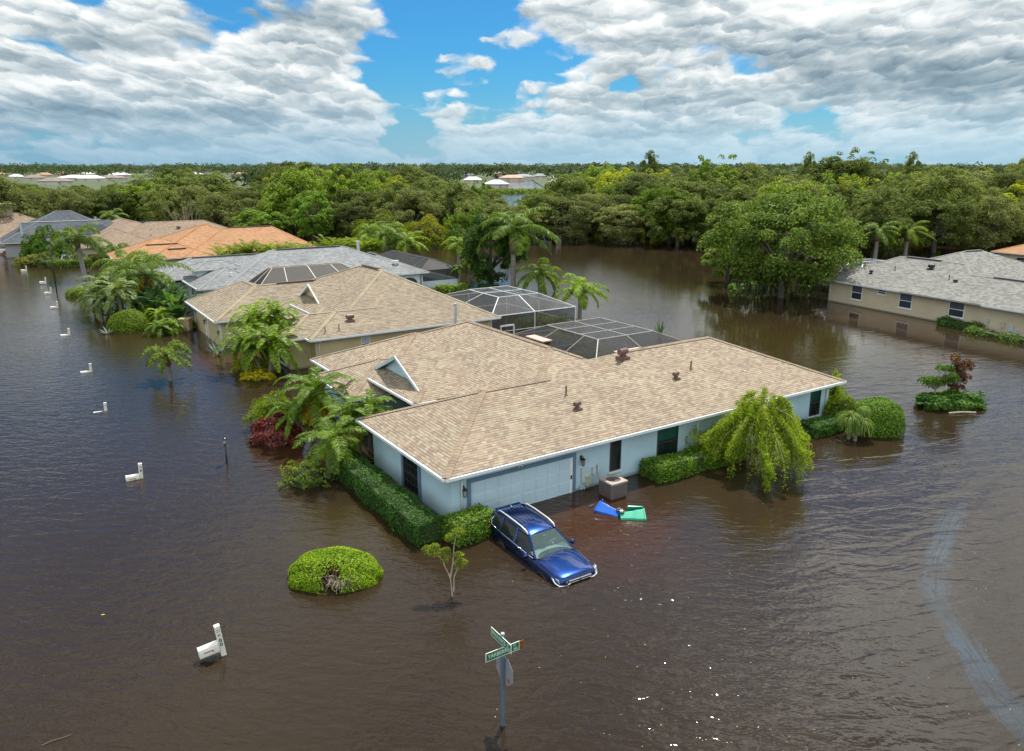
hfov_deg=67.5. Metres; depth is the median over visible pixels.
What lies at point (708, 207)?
oak tree
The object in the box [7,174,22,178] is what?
suburban house
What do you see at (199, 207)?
oak tree
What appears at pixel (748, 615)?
flood water
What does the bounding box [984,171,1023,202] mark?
oak tree
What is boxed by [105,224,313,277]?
orange roof house
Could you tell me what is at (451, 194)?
oak tree
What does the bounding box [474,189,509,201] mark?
oak tree
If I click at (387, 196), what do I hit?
oak tree
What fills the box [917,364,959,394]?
young tree
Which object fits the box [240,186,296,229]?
oak tree
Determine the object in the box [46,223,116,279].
queen palm
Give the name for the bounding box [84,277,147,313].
date palm
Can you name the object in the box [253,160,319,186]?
oak tree
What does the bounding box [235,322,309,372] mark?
date palm
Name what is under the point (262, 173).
oak tree
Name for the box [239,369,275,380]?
croton shrub
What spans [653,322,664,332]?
banana plant
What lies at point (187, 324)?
courtyard wall
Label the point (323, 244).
areca palm
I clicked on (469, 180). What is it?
suburban house
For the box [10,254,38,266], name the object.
grassy plants
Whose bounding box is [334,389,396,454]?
date palm
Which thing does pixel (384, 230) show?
queen palm
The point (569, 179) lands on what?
broadleaf tree
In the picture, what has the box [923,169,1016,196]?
oak tree
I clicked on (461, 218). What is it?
shade tree
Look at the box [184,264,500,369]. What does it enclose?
tan house
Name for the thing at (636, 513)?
wheelie bin
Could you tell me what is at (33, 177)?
suburban house
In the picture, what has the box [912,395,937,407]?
philodendron
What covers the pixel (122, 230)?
brown roof house
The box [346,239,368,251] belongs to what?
areca palm
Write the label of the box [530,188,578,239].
oak tree
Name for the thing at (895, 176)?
broadleaf tree
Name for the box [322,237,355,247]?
areca palm
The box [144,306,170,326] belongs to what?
date palm
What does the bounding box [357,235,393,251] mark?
areca palm
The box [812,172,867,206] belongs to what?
broadleaf tree
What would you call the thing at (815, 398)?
window
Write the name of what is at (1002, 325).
electric meter
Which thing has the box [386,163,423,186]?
oak tree
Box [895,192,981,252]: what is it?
oak tree
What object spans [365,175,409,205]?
cypress tree
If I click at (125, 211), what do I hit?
broadleaf tree
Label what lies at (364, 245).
areca palm
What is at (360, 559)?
flat bush
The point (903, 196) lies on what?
oak tree
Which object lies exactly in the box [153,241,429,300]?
grey roof house
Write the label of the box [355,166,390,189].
broadleaf tree
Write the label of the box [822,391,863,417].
yellow shrub
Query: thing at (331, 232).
oak tree
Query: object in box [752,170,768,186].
oak tree
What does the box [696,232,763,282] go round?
oak tree
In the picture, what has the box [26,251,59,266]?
grassy plants
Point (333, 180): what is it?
skyline tree
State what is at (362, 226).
queen palm
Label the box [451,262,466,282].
queen palm
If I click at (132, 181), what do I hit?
oak tree
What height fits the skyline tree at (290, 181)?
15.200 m
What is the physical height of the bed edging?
0.124 m
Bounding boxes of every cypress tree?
[317,166,344,178]
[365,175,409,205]
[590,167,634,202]
[652,169,671,175]
[832,175,883,227]
[965,166,997,176]
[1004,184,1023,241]
[1008,176,1023,202]
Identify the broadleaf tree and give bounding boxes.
[90,199,131,219]
[115,174,173,217]
[257,188,318,235]
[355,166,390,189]
[514,194,559,234]
[545,174,595,198]
[561,173,587,194]
[595,168,663,208]
[630,181,711,243]
[757,175,838,234]
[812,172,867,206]
[881,172,921,185]
[937,177,987,241]
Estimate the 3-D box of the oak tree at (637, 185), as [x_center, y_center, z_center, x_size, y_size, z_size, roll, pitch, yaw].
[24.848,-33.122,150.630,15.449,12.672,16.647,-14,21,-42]
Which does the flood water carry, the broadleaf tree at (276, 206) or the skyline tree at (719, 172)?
the broadleaf tree at (276, 206)
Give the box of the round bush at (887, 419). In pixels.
[853,396,905,437]
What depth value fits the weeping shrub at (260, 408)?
40.46 m
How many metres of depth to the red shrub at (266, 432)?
38.25 m
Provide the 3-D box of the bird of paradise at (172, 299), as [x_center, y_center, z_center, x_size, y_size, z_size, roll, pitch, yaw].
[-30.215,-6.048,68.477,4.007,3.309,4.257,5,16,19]
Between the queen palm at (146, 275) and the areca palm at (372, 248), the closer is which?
the queen palm at (146, 275)
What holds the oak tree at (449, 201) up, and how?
on the flood water
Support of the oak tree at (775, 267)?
on the flood water
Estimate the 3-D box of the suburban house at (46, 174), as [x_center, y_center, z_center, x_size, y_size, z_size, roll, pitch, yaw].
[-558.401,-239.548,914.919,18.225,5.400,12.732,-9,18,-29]
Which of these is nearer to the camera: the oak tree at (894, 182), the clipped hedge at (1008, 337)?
the clipped hedge at (1008, 337)
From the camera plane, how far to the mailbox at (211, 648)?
21.64 m
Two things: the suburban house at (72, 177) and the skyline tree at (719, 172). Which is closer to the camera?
the skyline tree at (719, 172)
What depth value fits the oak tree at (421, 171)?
233.04 m
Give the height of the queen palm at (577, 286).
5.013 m
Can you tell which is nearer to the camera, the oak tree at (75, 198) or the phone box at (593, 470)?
the phone box at (593, 470)
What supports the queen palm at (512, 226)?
on the flood water
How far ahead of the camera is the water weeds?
85.74 m
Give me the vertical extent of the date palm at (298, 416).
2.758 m
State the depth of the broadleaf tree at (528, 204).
151.53 m
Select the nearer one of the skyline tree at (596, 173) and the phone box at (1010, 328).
the phone box at (1010, 328)
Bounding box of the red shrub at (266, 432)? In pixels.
[249,412,304,446]
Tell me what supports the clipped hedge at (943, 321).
on the flood water
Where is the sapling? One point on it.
(430, 549)
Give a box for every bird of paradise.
[130,291,178,319]
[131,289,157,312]
[137,289,201,313]
[138,283,187,316]
[164,303,195,321]
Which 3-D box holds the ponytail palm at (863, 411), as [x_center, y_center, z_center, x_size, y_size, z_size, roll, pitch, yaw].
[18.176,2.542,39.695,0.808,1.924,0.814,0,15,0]
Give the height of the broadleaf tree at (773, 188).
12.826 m
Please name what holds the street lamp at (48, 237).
on the flood water
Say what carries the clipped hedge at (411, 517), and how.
on the flood water
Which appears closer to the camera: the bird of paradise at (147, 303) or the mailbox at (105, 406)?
the mailbox at (105, 406)
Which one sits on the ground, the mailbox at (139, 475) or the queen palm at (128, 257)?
the queen palm at (128, 257)
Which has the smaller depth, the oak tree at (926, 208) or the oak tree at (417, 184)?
the oak tree at (926, 208)
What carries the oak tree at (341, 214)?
on the flood water
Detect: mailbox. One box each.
[50,301,58,308]
[60,328,69,335]
[80,363,91,372]
[93,402,106,412]
[125,463,142,481]
[197,623,226,659]
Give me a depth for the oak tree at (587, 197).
150.30 m
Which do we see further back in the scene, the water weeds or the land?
the land
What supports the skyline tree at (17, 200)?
on the ground
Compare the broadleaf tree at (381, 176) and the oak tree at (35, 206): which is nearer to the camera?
the oak tree at (35, 206)
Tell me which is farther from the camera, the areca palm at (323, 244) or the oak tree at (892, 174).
the oak tree at (892, 174)
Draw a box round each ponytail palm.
[834,411,865,438]
[851,418,875,440]
[856,406,871,434]
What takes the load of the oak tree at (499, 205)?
on the flood water
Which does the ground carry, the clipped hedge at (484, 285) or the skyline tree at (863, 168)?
the skyline tree at (863, 168)
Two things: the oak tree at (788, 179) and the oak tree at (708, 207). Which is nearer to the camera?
the oak tree at (708, 207)
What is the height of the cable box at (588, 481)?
1.220 m
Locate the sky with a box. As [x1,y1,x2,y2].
[0,0,1023,166]
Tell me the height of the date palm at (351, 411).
3.315 m
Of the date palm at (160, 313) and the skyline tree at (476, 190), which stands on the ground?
the skyline tree at (476, 190)
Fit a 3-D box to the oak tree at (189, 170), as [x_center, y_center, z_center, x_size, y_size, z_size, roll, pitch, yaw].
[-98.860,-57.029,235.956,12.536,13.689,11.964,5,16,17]
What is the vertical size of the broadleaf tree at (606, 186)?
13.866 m
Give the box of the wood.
[0,160,1015,188]
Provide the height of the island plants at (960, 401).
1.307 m
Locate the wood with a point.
(446, 172)
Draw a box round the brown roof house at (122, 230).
[81,218,226,257]
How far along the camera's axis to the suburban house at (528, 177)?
765.85 m
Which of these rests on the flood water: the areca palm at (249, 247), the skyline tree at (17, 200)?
the areca palm at (249, 247)
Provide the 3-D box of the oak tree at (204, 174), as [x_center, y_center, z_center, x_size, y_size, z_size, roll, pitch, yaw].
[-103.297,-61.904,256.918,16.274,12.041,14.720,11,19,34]
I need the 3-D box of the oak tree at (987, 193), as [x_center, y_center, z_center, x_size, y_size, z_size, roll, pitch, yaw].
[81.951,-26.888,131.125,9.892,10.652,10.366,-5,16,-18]
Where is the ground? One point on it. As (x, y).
(146, 170)
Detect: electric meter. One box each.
[581,466,588,488]
[1000,322,1004,330]
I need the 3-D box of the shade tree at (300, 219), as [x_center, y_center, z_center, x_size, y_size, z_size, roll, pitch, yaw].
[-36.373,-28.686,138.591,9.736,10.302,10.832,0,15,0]
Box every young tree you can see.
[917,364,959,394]
[947,353,975,391]
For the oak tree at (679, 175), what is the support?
on the ground
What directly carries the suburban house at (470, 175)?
on the land
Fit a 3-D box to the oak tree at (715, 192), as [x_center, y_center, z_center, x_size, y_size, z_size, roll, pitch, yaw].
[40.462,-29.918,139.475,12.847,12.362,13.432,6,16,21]
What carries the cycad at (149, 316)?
on the flood water
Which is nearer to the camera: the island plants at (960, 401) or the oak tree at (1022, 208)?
the island plants at (960, 401)
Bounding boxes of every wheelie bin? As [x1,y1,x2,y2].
[589,499,620,516]
[618,506,646,520]
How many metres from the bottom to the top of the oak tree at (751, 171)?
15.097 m
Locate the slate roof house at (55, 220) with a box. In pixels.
[0,210,113,257]
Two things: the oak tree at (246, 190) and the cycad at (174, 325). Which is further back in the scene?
the oak tree at (246, 190)
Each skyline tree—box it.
[0,177,45,217]
[257,162,336,234]
[321,162,380,213]
[466,179,494,198]
[576,161,618,193]
[637,149,664,175]
[686,154,750,228]
[794,151,815,175]
[807,146,898,185]
[893,151,922,174]
[993,157,1023,175]
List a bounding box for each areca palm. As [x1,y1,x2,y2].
[203,243,239,255]
[222,242,254,253]
[230,239,267,254]
[248,239,276,253]
[259,241,291,249]
[273,240,294,248]
[283,240,311,247]
[295,242,320,246]
[306,241,328,246]
[313,234,346,245]
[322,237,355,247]
[346,233,381,253]
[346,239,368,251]
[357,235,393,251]
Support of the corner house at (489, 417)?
on the flood water
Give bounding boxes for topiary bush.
[65,287,89,296]
[106,309,152,333]
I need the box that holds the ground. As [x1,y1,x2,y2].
[9,167,968,172]
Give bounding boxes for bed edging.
[948,411,975,413]
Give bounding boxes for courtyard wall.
[177,317,192,330]
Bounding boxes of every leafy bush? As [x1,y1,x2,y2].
[19,224,67,257]
[19,238,32,256]
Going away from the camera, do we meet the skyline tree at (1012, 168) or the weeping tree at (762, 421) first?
the weeping tree at (762, 421)
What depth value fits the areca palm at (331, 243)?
103.68 m
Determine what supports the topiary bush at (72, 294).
on the flood water
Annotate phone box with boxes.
[592,466,595,485]
[1008,325,1013,333]
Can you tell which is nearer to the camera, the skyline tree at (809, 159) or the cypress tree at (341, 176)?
the cypress tree at (341, 176)
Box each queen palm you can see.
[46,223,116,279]
[89,249,163,287]
[98,208,128,220]
[98,239,127,260]
[99,253,195,305]
[352,221,389,251]
[363,222,410,251]
[389,231,430,255]
[441,235,479,265]
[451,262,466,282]
[459,258,473,284]
[474,206,560,291]
[516,257,562,294]
[553,273,610,319]
[859,221,902,258]
[888,220,936,256]
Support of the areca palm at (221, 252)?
on the flood water
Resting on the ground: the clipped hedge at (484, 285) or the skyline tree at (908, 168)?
the skyline tree at (908, 168)
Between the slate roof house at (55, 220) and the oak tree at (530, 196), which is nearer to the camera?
the slate roof house at (55, 220)
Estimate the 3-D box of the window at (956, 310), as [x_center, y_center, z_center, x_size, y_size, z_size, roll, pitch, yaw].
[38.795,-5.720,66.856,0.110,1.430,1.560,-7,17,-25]
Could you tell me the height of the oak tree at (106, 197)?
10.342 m
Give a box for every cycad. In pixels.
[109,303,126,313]
[141,309,158,319]
[142,318,178,337]
[159,317,186,334]
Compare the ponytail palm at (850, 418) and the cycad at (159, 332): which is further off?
the cycad at (159, 332)
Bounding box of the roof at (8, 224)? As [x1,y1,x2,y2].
[0,203,35,247]
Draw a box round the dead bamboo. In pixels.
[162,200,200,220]
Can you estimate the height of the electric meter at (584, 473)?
1.480 m
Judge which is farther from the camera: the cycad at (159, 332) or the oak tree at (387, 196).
the oak tree at (387, 196)
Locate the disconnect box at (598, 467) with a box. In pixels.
[596,463,600,475]
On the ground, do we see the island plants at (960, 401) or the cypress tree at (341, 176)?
the cypress tree at (341, 176)
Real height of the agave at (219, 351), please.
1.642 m
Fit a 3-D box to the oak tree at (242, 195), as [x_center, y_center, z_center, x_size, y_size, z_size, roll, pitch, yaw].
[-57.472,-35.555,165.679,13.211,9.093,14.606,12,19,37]
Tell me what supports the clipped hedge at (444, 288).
on the flood water
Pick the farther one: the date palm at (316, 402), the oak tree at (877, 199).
the oak tree at (877, 199)
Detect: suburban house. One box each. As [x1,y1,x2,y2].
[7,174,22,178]
[23,175,46,180]
[36,173,52,176]
[36,177,73,184]
[61,175,82,180]
[77,175,104,181]
[101,175,127,180]
[108,173,130,176]
[462,173,475,177]
[464,177,481,183]
[485,180,508,188]
[499,175,524,180]
[518,174,534,179]
[534,173,545,178]
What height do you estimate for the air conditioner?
1.300 m
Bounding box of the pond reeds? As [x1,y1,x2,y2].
[478,187,543,192]
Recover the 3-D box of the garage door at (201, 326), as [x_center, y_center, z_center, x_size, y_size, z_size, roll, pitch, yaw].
[-26.056,-4.234,64.253,0.018,2.200,3.400,-10,18,-32]
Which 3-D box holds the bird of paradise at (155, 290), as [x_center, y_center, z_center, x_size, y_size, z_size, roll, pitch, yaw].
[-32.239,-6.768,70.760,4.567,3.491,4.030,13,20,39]
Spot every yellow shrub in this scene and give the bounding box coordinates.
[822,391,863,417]
[827,369,845,408]
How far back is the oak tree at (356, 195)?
145.99 m
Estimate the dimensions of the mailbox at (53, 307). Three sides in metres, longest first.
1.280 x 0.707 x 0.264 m
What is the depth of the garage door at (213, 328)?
60.48 m
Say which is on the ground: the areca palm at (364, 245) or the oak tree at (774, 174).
the oak tree at (774, 174)
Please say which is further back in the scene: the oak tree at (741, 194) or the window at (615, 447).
the oak tree at (741, 194)
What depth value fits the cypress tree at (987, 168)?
255.21 m
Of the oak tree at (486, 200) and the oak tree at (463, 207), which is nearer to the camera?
the oak tree at (463, 207)
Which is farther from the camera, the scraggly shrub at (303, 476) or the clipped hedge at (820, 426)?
the clipped hedge at (820, 426)
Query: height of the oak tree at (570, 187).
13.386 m
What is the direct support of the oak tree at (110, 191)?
on the flood water
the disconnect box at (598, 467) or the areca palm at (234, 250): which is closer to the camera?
the disconnect box at (598, 467)
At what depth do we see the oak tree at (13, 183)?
188.07 m
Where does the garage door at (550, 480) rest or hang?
in the corner house at (489, 417)
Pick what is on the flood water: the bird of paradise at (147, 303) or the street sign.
the bird of paradise at (147, 303)
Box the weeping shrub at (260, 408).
[242,389,300,427]
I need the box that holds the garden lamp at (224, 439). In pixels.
[222,436,227,462]
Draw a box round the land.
[5,173,553,189]
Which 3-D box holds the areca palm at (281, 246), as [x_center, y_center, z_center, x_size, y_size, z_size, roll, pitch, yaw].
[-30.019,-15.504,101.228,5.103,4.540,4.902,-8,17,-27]
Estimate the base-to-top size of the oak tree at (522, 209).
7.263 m
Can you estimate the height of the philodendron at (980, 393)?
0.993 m
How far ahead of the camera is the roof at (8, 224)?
128.28 m
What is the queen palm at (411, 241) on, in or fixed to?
on the flood water
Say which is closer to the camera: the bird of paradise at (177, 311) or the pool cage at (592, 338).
the pool cage at (592, 338)
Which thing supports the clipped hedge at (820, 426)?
on the flood water
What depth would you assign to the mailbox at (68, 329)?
63.05 m
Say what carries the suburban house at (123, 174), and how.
on the land
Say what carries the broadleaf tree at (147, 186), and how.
on the ground
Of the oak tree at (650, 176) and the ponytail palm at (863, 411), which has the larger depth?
the oak tree at (650, 176)
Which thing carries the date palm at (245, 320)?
on the flood water
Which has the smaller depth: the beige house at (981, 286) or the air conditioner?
the air conditioner
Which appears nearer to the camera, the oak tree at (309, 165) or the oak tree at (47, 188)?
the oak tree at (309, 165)
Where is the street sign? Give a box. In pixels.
[485,627,522,726]
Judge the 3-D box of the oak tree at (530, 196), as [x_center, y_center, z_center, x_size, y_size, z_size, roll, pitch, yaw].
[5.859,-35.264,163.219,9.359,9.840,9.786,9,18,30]
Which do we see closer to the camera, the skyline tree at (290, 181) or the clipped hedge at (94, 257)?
the clipped hedge at (94, 257)
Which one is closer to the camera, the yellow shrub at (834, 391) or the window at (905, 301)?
the yellow shrub at (834, 391)
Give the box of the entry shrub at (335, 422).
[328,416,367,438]
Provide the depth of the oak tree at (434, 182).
188.73 m
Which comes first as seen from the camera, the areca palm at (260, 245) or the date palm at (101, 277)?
the date palm at (101, 277)
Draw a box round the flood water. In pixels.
[0,173,1023,750]
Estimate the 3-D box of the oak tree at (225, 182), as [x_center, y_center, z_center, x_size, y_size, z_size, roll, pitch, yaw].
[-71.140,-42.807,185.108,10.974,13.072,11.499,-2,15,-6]
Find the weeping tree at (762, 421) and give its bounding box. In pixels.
[685,385,814,491]
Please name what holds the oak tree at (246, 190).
on the flood water
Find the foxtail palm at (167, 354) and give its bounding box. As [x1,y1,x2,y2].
[140,338,192,380]
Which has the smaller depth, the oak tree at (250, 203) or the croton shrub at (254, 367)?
the croton shrub at (254, 367)
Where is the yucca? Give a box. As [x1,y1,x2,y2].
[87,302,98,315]
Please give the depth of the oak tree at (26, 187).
179.91 m
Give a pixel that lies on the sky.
(87, 82)
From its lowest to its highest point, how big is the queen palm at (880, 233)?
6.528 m
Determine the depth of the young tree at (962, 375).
44.59 m
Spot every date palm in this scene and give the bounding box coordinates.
[67,284,111,310]
[72,271,133,316]
[79,293,118,322]
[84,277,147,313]
[125,300,145,310]
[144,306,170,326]
[212,323,276,373]
[225,301,281,340]
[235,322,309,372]
[246,298,301,361]
[264,397,313,440]
[272,366,358,440]
[292,415,365,478]
[318,398,383,455]
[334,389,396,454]
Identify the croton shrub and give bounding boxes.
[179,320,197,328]
[230,355,273,372]
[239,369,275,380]
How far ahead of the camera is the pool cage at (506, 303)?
64.74 m
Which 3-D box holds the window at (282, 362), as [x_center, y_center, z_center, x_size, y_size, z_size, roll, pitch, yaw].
[-16.028,-1.528,53.454,0.110,1.510,1.720,-10,18,-32]
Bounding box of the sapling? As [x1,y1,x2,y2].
[421,527,467,596]
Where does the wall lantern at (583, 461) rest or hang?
attached to the corner house at (489, 417)
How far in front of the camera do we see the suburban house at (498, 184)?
454.76 m
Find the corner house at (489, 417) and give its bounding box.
[310,320,846,516]
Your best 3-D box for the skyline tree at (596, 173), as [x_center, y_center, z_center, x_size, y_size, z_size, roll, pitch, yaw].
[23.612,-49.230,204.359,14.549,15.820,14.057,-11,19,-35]
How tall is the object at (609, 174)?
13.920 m
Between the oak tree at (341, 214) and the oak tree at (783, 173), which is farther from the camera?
the oak tree at (783, 173)
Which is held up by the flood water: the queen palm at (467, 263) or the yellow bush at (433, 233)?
the queen palm at (467, 263)
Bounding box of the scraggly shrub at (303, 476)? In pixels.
[277,454,337,488]
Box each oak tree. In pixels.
[0,175,22,211]
[0,183,49,212]
[13,192,56,217]
[32,188,103,216]
[33,186,60,197]
[49,193,92,218]
[63,185,93,213]
[70,187,96,216]
[83,183,145,220]
[94,180,131,195]
[95,182,130,202]
[125,177,166,220]
[129,173,156,183]
[136,184,187,221]
[147,165,186,219]
[157,167,228,215]
[163,184,227,220]
[177,167,203,176]
[182,194,233,226]
[196,170,238,219]
[196,173,229,184]
[211,190,261,225]
[221,197,272,226]
[226,188,255,207]
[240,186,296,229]
[244,162,278,190]
[250,161,330,201]
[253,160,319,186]
[279,202,337,236]
[315,187,375,225]
[322,163,354,178]
[329,199,375,239]
[366,181,420,222]
[371,188,398,221]
[372,189,446,228]
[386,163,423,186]
[394,180,449,219]
[401,166,431,184]
[411,175,462,191]
[415,191,465,227]
[421,179,482,233]
[446,199,490,233]
[468,193,505,212]
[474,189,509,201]
[483,202,514,227]
[492,205,548,243]
[518,186,556,215]
[527,196,596,243]
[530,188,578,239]
[543,174,579,192]
[544,170,600,198]
[565,192,605,235]
[581,194,644,239]
[590,203,652,245]
[594,171,694,233]
[598,174,671,235]
[644,189,708,246]
[650,169,728,239]
[664,165,715,210]
[690,174,736,234]
[692,192,739,237]
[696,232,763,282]
[697,183,778,253]
[698,183,867,297]
[705,176,760,229]
[731,162,776,188]
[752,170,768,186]
[753,179,832,237]
[756,170,814,187]
[758,169,800,187]
[772,189,846,257]
[780,175,800,183]
[801,166,865,186]
[821,181,866,240]
[839,189,895,251]
[842,185,912,259]
[856,185,926,235]
[860,176,914,229]
[867,168,904,181]
[882,173,928,224]
[895,165,988,249]
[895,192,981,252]
[912,165,965,178]
[921,167,987,201]
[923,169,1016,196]
[957,194,1023,250]
[961,187,1022,244]
[979,188,1020,228]
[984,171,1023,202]
[990,165,1023,196]
[1009,197,1023,245]
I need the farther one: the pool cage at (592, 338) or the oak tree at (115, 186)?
the oak tree at (115, 186)
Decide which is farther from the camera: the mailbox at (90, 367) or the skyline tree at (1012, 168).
the skyline tree at (1012, 168)
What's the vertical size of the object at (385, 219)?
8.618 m
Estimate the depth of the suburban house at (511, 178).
692.19 m
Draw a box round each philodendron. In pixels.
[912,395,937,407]
[921,396,951,408]
[963,390,990,402]
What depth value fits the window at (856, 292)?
75.93 m
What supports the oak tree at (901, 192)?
on the ground
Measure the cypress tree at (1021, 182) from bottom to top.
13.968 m
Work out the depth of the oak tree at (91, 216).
177.31 m
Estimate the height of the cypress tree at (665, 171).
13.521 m
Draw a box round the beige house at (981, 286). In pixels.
[825,249,1023,336]
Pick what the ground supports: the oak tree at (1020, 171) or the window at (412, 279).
the oak tree at (1020, 171)
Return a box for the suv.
[488,502,596,586]
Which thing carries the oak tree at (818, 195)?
on the flood water
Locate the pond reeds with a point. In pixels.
(512, 190)
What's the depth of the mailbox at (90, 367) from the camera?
51.88 m
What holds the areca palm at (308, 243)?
on the flood water
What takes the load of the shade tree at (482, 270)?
on the flood water
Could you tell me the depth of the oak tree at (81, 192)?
183.46 m
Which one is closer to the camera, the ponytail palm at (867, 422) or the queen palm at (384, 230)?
the ponytail palm at (867, 422)
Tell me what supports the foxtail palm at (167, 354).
on the flood water
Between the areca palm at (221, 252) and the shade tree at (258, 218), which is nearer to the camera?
the areca palm at (221, 252)
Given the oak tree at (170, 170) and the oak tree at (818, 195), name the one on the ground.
the oak tree at (170, 170)
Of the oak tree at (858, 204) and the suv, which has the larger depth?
the oak tree at (858, 204)
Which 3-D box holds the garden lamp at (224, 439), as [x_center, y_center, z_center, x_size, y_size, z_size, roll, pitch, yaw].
[-13.419,3.755,35.956,0.260,1.949,0.260,0,15,0]
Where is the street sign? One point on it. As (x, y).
(504, 669)
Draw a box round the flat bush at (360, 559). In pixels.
[287,545,383,593]
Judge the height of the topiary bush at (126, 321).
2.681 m
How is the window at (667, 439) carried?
in the corner house at (489, 417)
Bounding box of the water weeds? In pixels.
[728,280,771,290]
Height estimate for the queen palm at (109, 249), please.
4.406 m
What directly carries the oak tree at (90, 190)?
on the flood water
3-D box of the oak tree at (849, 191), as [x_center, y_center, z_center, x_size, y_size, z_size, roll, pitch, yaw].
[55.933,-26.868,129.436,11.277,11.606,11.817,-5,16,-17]
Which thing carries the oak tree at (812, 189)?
on the ground
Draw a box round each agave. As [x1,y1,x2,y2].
[99,327,113,333]
[207,340,224,354]
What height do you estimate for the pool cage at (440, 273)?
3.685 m
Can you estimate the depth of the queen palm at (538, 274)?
82.70 m
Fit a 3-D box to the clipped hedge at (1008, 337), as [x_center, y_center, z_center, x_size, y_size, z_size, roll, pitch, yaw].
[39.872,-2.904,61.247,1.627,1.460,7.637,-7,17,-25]
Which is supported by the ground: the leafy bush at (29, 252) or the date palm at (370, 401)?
the leafy bush at (29, 252)
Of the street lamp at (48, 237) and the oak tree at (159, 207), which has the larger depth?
the oak tree at (159, 207)
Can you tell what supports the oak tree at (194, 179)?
on the ground
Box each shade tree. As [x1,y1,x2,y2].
[231,208,290,229]
[286,187,338,241]
[442,201,486,264]
[449,205,531,283]
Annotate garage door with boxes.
[196,311,205,334]
[207,319,219,344]
[471,458,569,512]
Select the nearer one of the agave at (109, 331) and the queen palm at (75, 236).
the agave at (109, 331)
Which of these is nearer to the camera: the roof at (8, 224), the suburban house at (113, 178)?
the roof at (8, 224)
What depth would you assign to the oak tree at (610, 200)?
141.12 m
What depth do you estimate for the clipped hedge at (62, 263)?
105.09 m
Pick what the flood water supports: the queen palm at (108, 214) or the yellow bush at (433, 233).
the queen palm at (108, 214)
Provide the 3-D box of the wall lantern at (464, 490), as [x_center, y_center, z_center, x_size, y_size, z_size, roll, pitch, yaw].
[-1.830,4.481,29.536,0.230,0.462,0.270,-10,18,-32]
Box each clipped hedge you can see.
[47,257,92,268]
[87,254,108,263]
[332,447,444,546]
[435,283,467,293]
[439,502,493,547]
[478,283,499,289]
[638,437,748,483]
[798,411,847,437]
[935,315,984,329]
[963,324,1023,343]
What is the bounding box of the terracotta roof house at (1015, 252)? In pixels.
[990,244,1023,261]
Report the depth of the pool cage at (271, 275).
73.52 m
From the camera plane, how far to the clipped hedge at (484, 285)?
86.98 m
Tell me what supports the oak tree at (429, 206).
on the flood water
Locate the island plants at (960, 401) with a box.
[915,389,986,410]
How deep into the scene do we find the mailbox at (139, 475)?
34.14 m
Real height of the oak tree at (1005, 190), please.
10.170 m
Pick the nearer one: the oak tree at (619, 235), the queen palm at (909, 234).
the queen palm at (909, 234)
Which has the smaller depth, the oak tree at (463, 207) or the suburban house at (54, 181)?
the oak tree at (463, 207)
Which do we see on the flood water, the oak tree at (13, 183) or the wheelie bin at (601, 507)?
the wheelie bin at (601, 507)
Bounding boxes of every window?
[278,341,286,366]
[361,336,369,344]
[401,454,421,501]
[405,277,417,282]
[608,440,621,473]
[656,425,678,455]
[808,390,821,417]
[850,285,862,301]
[877,290,886,295]
[897,294,912,309]
[948,302,965,319]
[1016,257,1023,261]
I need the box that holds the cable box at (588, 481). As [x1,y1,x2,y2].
[585,475,590,486]
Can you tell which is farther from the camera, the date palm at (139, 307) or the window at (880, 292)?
the window at (880, 292)
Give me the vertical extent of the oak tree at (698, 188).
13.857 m
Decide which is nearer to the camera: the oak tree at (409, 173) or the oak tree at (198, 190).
the oak tree at (198, 190)
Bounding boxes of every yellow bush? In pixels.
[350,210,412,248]
[401,214,452,249]
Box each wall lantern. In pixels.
[462,485,467,497]
[580,455,585,465]
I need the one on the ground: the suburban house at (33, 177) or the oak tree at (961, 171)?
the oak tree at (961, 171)
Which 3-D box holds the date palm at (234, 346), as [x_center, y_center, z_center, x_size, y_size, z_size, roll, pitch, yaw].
[-17.917,-1.464,51.513,3.859,3.817,3.886,9,18,29]
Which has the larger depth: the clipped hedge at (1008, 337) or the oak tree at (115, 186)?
the oak tree at (115, 186)
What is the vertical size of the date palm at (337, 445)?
3.247 m
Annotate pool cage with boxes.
[248,262,350,283]
[377,250,458,288]
[445,286,575,333]
[514,317,681,358]
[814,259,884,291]
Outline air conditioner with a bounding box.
[598,474,627,499]
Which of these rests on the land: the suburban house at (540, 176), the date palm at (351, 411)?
the suburban house at (540, 176)
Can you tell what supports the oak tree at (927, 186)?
on the ground
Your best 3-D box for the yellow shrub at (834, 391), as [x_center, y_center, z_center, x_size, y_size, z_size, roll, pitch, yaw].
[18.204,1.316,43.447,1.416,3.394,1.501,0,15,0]
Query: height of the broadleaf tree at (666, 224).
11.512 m
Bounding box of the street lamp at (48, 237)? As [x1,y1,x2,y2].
[45,233,56,292]
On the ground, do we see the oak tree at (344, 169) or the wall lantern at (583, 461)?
the oak tree at (344, 169)
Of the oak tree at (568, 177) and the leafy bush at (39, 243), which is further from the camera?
the oak tree at (568, 177)
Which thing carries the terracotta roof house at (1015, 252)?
on the flood water
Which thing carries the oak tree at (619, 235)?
on the flood water

